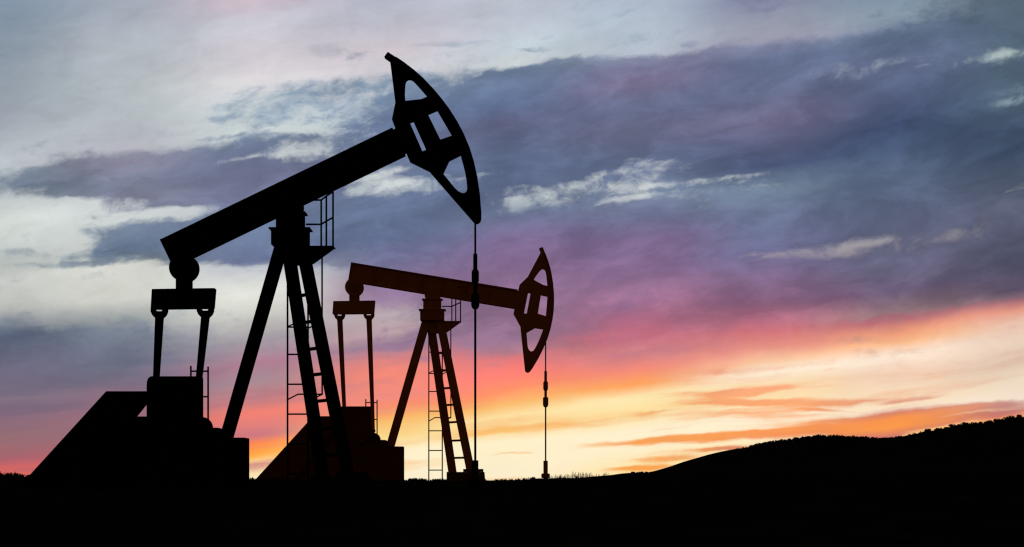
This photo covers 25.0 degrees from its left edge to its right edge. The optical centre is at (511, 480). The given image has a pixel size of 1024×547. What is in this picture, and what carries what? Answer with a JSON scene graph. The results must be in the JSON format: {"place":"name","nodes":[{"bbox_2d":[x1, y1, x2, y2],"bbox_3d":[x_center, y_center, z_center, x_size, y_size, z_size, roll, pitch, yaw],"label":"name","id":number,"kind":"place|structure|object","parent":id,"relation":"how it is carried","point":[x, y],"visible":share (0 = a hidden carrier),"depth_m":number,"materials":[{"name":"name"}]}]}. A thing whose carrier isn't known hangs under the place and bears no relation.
{"place":"outdoors","nodes":[
{"label":"outdoors","id":0,"kind":"place"},
{"bbox_2d":[0,474,1023,546],"bbox_3d":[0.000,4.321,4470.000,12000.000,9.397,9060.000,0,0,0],"label":"ground","id":1,"kind":"structure","parent":0,"point":[656,514],"depth_m":48.11,"materials":[{"name":"soil"}]},
{"bbox_2d":[18,52,480,489],"bbox_3d":[-6.793,-5.349,60.336,11.992,11.508,2.373,0,0,0],"label":"pump jack","id":2,"kind":"object","parent":1,"relation":"on","point":[112,440],"visible":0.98,"depth_m":59.74,"materials":[{"name":"black paint"}]},
{"bbox_2d":[256,247,553,480],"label":"pump jack","id":3,"kind":"object","parent":1,"relation":"on","point":[374,456],"visible":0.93,"depth_m":91.40,"materials":[{"name":"orange paint"}]},
{"bbox_2d":[468,460,481,489],"bbox_3d":[-0.961,0.052,60.000,0.343,1.144,0.343,0,0,0],"label":"wellhead","id":4,"kind":"object","parent":1,"relation":"on","point":[474,483],"visible":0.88,"depth_m":59.91,"materials":[{"name":"black paint"}]},
{"bbox_2d":[541,461,549,477],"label":"wellhead","id":5,"kind":"object","parent":1,"relation":"on","point":[544,474],"visible":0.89,"depth_m":91.52,"materials":[{"name":"black paint"}]},
{"bbox_2d":[0,0,1023,480],"label":"sky","id":6,"kind":"structure","parent":0,"point":[754,221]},
{"bbox_2d":[594,419,1023,476],"bbox_3d":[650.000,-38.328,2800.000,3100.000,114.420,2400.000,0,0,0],"label":"hill","id":7,"kind":"structure","parent":0,"point":[1003,462],"depth_m":2133.50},
{"bbox_2d":[691,417,1023,474],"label":"wood","id":8,"kind":"object","parent":7,"relation":"on","point":[876,439],"visible":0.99,"depth_m":2284.01,"materials":[{"name":"black plant"}]}
]}

